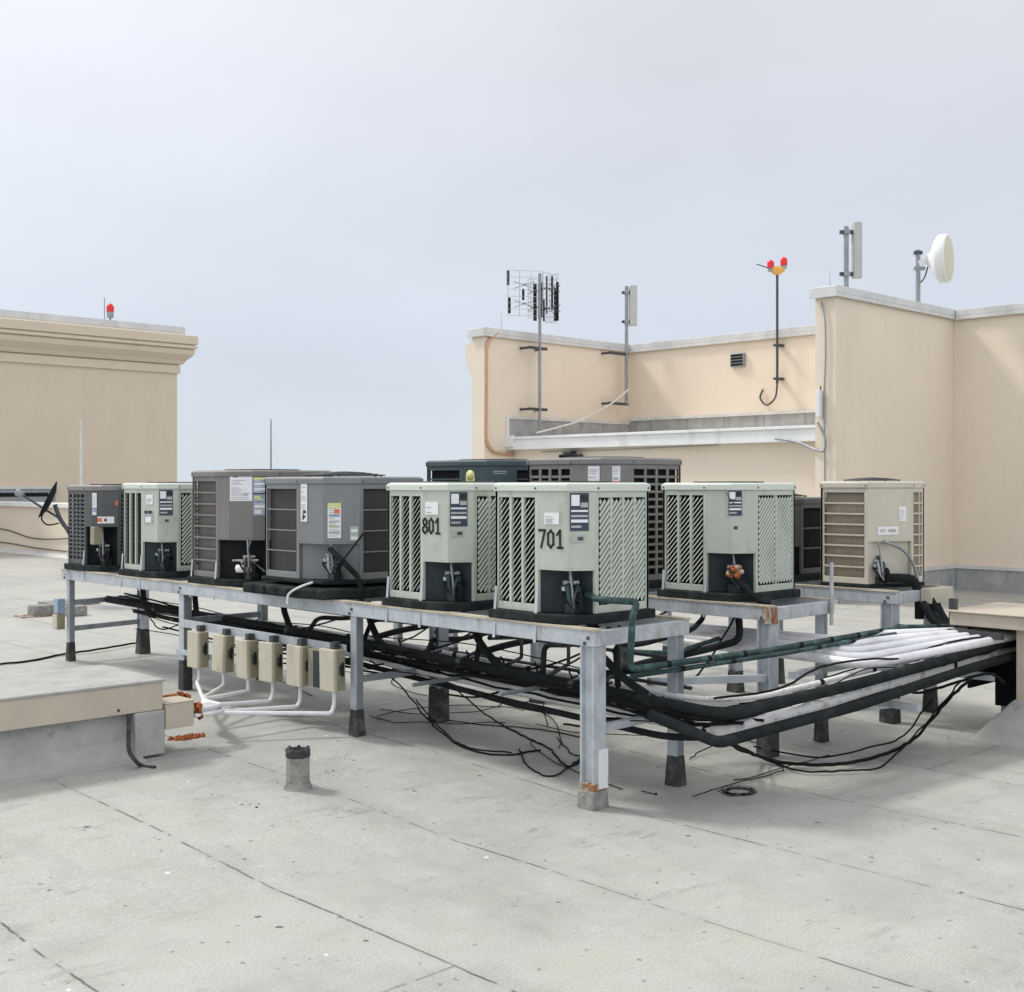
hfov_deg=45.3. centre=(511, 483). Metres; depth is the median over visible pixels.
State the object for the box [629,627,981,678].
teal pipe
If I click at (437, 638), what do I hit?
strut hanger
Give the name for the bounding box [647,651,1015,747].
insulated pipe
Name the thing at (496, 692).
cable
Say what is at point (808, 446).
conduit
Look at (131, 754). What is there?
drain hose
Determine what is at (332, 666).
disconnect box
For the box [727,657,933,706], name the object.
cable
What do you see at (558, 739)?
cable
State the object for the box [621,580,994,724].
stand
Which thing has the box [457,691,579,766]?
cable
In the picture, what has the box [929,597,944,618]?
insulated pipe
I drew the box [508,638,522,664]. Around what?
strut hanger
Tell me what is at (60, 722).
pipe chase
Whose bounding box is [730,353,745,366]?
wall vent
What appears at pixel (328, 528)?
condensing unit
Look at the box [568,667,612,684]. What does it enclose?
cable
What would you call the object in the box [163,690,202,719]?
foam seal
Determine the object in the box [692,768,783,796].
cable
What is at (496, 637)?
branch line
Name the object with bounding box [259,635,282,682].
disconnect box
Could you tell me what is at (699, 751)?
cable
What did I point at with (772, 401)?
cable
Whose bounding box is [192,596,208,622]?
refrigerant line
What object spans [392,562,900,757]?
stand
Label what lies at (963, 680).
cable
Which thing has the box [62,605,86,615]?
concrete block
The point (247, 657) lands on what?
disconnect box
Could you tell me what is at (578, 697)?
cable
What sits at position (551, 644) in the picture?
branch line
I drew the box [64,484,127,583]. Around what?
condensing unit
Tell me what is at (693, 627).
refrigerant line
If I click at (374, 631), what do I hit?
refrigerant line
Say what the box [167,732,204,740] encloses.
foam patch
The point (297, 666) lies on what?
disconnect box
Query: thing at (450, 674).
cable
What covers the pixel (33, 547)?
cable
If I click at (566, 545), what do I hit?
condensing unit
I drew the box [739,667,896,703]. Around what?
cable
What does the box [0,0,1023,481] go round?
sky
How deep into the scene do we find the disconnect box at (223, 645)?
9.10 m
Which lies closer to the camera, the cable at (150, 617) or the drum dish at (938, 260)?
the cable at (150, 617)
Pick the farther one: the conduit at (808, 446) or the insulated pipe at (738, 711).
the conduit at (808, 446)
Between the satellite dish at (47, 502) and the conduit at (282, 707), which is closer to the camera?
the conduit at (282, 707)
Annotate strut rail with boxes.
[792,689,920,711]
[897,624,1003,639]
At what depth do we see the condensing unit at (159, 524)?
10.21 m
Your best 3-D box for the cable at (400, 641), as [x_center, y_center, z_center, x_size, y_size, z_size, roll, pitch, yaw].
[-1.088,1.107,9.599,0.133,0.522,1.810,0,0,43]
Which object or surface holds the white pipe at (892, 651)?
attached to the strut rail at (995, 636)
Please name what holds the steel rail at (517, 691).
attached to the steel stand at (595, 726)
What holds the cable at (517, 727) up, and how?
on the roof
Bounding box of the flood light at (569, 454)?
[559,451,582,457]
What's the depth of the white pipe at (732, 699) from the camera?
7.47 m
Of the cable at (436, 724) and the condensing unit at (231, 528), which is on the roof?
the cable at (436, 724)
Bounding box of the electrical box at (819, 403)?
[815,386,822,417]
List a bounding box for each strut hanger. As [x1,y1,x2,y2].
[407,627,438,659]
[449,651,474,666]
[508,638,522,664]
[547,644,569,674]
[606,625,620,681]
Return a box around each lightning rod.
[80,419,82,484]
[270,419,271,468]
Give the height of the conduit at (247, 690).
0.116 m
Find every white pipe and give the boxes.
[216,613,936,701]
[345,646,1015,735]
[577,625,1015,668]
[603,626,1015,658]
[689,623,967,638]
[689,629,1005,651]
[695,627,993,645]
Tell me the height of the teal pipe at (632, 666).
0.467 m
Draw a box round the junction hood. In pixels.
[162,696,194,729]
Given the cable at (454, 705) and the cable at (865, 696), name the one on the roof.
the cable at (454, 705)
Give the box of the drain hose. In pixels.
[126,714,156,768]
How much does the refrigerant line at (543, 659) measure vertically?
0.421 m
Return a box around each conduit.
[194,668,224,717]
[194,673,225,711]
[194,679,249,712]
[202,687,301,710]
[202,692,335,715]
[203,682,274,705]
[286,581,312,603]
[540,444,717,451]
[774,422,826,452]
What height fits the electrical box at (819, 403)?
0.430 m
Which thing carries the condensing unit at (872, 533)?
on the stand at (890, 600)
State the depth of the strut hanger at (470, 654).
8.20 m
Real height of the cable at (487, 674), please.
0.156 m
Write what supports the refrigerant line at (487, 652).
attached to the condensing unit at (443, 543)
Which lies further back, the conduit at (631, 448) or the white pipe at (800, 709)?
the conduit at (631, 448)
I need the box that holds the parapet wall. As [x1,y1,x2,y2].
[0,501,67,558]
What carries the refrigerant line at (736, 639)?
attached to the condensing unit at (727, 541)
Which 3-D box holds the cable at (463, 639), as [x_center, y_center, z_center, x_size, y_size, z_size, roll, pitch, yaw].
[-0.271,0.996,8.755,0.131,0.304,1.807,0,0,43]
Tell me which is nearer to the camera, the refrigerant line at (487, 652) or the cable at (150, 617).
the refrigerant line at (487, 652)
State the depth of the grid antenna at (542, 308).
21.83 m
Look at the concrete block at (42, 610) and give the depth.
14.99 m
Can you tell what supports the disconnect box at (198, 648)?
attached to the steel stand at (595, 726)
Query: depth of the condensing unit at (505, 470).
9.94 m
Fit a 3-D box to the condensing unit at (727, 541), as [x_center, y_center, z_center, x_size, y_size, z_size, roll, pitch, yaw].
[1.525,0.436,8.444,0.707,0.908,0.784,0,0,-44]
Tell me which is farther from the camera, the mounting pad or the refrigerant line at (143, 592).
the refrigerant line at (143, 592)
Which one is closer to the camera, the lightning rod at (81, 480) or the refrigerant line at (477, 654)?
the refrigerant line at (477, 654)
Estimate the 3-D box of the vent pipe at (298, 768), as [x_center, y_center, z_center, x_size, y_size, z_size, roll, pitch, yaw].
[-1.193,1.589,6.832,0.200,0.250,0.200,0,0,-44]
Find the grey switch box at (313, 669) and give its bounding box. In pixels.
[308,648,319,687]
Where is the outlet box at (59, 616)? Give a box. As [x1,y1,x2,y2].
[53,598,64,629]
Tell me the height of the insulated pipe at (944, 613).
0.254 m
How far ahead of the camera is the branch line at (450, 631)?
8.74 m
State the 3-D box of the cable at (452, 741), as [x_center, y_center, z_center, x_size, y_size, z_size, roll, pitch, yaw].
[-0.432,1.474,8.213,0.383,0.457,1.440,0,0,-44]
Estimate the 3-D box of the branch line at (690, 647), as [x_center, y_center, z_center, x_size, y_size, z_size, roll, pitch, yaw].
[1.037,1.038,7.843,0.112,0.088,1.210,0,0,41]
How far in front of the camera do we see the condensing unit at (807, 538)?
9.89 m
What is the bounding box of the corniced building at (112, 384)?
[0,309,197,502]
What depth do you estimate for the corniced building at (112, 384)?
33.02 m
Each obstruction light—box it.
[104,298,113,319]
[756,257,786,383]
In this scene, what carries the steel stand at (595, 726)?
on the roof
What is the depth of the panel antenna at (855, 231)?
17.21 m
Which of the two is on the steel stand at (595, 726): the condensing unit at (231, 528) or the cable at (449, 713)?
the condensing unit at (231, 528)
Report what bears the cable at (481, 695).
attached to the steel stand at (595, 726)
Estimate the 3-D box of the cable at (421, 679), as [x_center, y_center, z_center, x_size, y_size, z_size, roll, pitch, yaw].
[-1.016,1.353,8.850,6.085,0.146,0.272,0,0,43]
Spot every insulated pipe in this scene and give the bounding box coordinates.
[104,595,1015,718]
[133,609,722,740]
[168,613,1015,721]
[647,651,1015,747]
[920,601,974,628]
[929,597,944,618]
[930,607,948,622]
[937,603,948,621]
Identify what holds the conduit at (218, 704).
attached to the disconnect box at (223, 645)
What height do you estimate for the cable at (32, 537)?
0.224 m
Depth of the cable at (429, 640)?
8.46 m
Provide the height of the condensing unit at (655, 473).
1.095 m
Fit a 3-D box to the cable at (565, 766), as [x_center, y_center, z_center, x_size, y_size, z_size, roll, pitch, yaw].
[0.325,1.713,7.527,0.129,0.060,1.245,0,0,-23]
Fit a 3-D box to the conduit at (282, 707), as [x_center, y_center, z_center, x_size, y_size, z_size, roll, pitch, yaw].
[-1.782,1.462,8.118,0.118,0.158,0.933,0,0,40]
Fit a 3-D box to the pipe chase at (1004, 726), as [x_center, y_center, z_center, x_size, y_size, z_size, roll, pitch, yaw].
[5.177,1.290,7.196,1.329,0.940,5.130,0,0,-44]
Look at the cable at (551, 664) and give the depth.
7.54 m
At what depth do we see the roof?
5.82 m
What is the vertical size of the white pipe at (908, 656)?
0.131 m
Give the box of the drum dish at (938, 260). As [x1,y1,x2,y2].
[913,234,953,301]
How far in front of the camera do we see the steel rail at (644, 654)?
8.03 m
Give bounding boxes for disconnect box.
[187,625,208,668]
[212,628,234,672]
[235,633,258,679]
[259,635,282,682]
[286,638,310,687]
[319,641,344,692]
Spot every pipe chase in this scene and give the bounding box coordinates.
[0,665,164,785]
[946,598,1023,748]
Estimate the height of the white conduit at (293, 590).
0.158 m
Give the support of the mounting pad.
on the steel stand at (595, 726)
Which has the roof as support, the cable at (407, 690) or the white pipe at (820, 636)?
the cable at (407, 690)
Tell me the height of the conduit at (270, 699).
0.157 m
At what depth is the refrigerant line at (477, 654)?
7.97 m
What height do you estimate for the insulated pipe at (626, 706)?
0.206 m
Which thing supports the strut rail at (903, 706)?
attached to the stand at (768, 618)
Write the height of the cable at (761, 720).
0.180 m
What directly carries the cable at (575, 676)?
attached to the insulated pipe at (738, 711)
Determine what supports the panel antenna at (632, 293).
attached to the penthouse building at (931, 396)
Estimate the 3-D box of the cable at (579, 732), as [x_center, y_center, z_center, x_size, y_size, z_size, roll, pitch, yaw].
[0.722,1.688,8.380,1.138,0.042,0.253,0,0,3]
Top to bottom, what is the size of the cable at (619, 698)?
0.208 m
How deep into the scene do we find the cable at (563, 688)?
7.68 m
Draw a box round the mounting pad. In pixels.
[243,581,393,599]
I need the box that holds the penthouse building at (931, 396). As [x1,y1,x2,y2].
[465,285,1023,603]
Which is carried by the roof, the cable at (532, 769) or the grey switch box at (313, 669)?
the cable at (532, 769)
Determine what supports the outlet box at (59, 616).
attached to the steel stand at (595, 726)
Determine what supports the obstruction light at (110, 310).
on the corniced building at (112, 384)
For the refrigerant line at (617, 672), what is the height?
0.451 m
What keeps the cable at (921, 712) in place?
hanging from the insulated pipe at (708, 738)
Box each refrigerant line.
[140,589,156,617]
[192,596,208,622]
[281,607,297,636]
[308,615,350,629]
[347,625,428,646]
[363,611,451,638]
[366,602,395,656]
[425,634,486,651]
[438,625,599,670]
[472,632,503,665]
[474,633,485,660]
[540,588,641,673]
[590,624,648,693]
[607,618,742,675]
[613,615,705,687]
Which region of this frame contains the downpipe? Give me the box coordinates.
[484,332,514,455]
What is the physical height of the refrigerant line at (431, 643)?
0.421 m
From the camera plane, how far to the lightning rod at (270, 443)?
21.44 m
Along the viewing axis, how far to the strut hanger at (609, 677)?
7.37 m
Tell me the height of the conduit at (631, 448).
0.051 m
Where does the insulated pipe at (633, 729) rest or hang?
attached to the steel stand at (595, 726)
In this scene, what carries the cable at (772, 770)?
on the roof
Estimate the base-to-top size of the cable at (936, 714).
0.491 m
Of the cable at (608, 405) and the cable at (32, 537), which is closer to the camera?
the cable at (608, 405)
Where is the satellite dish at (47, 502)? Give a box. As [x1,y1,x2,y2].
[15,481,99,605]
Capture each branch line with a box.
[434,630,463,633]
[487,625,576,639]
[546,641,570,646]
[611,636,720,654]
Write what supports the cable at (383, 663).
attached to the white pipe at (800, 709)
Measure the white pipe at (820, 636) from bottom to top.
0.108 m
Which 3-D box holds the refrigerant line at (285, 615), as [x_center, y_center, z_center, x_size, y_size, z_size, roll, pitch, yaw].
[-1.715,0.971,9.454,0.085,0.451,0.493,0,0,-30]
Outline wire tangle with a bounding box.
[717,785,756,795]
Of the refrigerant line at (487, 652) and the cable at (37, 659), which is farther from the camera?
the cable at (37, 659)
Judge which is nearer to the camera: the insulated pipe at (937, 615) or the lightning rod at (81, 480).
the insulated pipe at (937, 615)
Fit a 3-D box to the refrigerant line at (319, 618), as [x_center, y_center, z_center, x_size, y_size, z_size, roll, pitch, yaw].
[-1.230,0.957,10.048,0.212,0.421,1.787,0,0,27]
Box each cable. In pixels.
[0,528,67,539]
[0,542,66,551]
[0,642,135,664]
[114,598,1012,720]
[119,595,729,727]
[124,593,736,730]
[132,609,734,726]
[135,628,733,724]
[138,591,177,629]
[140,611,742,725]
[142,612,744,723]
[161,601,743,724]
[162,626,677,718]
[209,622,763,721]
[255,603,381,631]
[283,629,425,663]
[345,633,471,666]
[369,661,540,755]
[369,715,505,723]
[377,705,524,716]
[380,703,500,714]
[383,635,472,652]
[391,678,427,695]
[415,700,511,752]
[427,717,579,737]
[447,627,608,697]
[453,667,535,683]
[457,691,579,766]
[501,611,668,669]
[518,749,579,776]
[530,738,622,789]
[534,662,577,678]
[535,723,642,735]
[536,389,628,433]
[543,702,579,755]
[543,713,560,747]
[563,618,734,726]
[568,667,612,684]
[689,746,711,759]
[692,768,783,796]
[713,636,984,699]
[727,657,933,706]
[731,677,971,766]
[733,755,828,780]
[736,682,960,772]
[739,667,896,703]
[753,699,931,758]
[759,384,777,405]
[821,302,825,496]
[836,682,910,705]
[898,672,1005,693]
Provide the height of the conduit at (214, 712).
0.134 m
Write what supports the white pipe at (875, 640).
attached to the strut rail at (995, 636)
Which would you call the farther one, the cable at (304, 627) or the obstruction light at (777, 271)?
the obstruction light at (777, 271)
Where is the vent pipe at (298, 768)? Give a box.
[283,745,312,791]
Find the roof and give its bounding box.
[0,552,1023,991]
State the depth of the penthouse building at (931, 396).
18.89 m
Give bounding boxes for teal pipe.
[577,643,827,674]
[584,592,966,671]
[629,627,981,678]
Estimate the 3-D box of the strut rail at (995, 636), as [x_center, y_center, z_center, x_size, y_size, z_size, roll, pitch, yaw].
[3.093,1.050,8.707,0.045,0.045,0.800,0,0,-44]
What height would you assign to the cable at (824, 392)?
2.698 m
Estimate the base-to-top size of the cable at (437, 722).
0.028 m
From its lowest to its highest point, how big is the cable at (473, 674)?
0.198 m
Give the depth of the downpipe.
21.23 m
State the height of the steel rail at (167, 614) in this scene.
0.041 m
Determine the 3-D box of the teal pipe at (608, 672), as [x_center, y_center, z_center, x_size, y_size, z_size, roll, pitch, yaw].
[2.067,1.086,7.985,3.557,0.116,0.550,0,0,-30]
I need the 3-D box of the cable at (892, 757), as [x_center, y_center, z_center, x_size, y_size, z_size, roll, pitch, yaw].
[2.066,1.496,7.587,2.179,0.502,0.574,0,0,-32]
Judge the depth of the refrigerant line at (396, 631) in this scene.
9.56 m
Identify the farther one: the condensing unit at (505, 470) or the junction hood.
the condensing unit at (505, 470)
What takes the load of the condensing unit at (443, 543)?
on the steel stand at (595, 726)
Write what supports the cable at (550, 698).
attached to the insulated pipe at (738, 711)
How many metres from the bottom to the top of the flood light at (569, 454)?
0.110 m
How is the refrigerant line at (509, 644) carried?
attached to the condensing unit at (655, 473)
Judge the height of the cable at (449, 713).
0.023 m
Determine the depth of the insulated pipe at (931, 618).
9.00 m
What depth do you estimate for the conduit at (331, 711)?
8.06 m
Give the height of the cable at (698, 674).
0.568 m
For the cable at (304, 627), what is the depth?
9.63 m
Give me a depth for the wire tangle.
6.95 m
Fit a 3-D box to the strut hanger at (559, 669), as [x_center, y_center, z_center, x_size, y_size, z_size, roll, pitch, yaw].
[0.266,1.026,7.563,0.024,0.351,0.318,0,0,36]
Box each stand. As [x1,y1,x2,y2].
[61,568,690,811]
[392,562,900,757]
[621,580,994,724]
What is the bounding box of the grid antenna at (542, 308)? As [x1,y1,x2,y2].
[507,270,559,435]
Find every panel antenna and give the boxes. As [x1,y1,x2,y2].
[601,285,636,405]
[839,222,861,286]
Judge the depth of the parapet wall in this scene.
28.31 m
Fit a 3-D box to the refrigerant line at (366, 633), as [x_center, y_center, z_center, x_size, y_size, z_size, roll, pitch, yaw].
[-0.743,0.956,9.545,0.212,0.421,1.788,0,0,27]
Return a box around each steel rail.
[155,612,631,690]
[229,600,684,658]
[409,643,692,689]
[411,673,485,686]
[498,679,579,695]
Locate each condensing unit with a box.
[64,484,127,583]
[118,482,197,590]
[187,469,331,599]
[261,471,422,601]
[382,481,502,627]
[426,459,532,482]
[489,481,654,642]
[527,456,681,588]
[657,481,800,616]
[789,494,825,581]
[819,477,925,618]
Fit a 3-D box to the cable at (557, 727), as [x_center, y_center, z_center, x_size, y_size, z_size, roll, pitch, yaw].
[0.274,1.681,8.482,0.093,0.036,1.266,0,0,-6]
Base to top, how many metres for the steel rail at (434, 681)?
0.028 m
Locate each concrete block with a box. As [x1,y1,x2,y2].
[14,604,55,617]
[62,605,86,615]
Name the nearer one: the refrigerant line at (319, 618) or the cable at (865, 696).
the cable at (865, 696)
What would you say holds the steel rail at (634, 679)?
attached to the stand at (768, 618)
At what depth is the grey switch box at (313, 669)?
8.26 m
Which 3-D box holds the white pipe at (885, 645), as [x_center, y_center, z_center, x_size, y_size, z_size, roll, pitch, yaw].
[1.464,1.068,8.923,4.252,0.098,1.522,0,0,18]

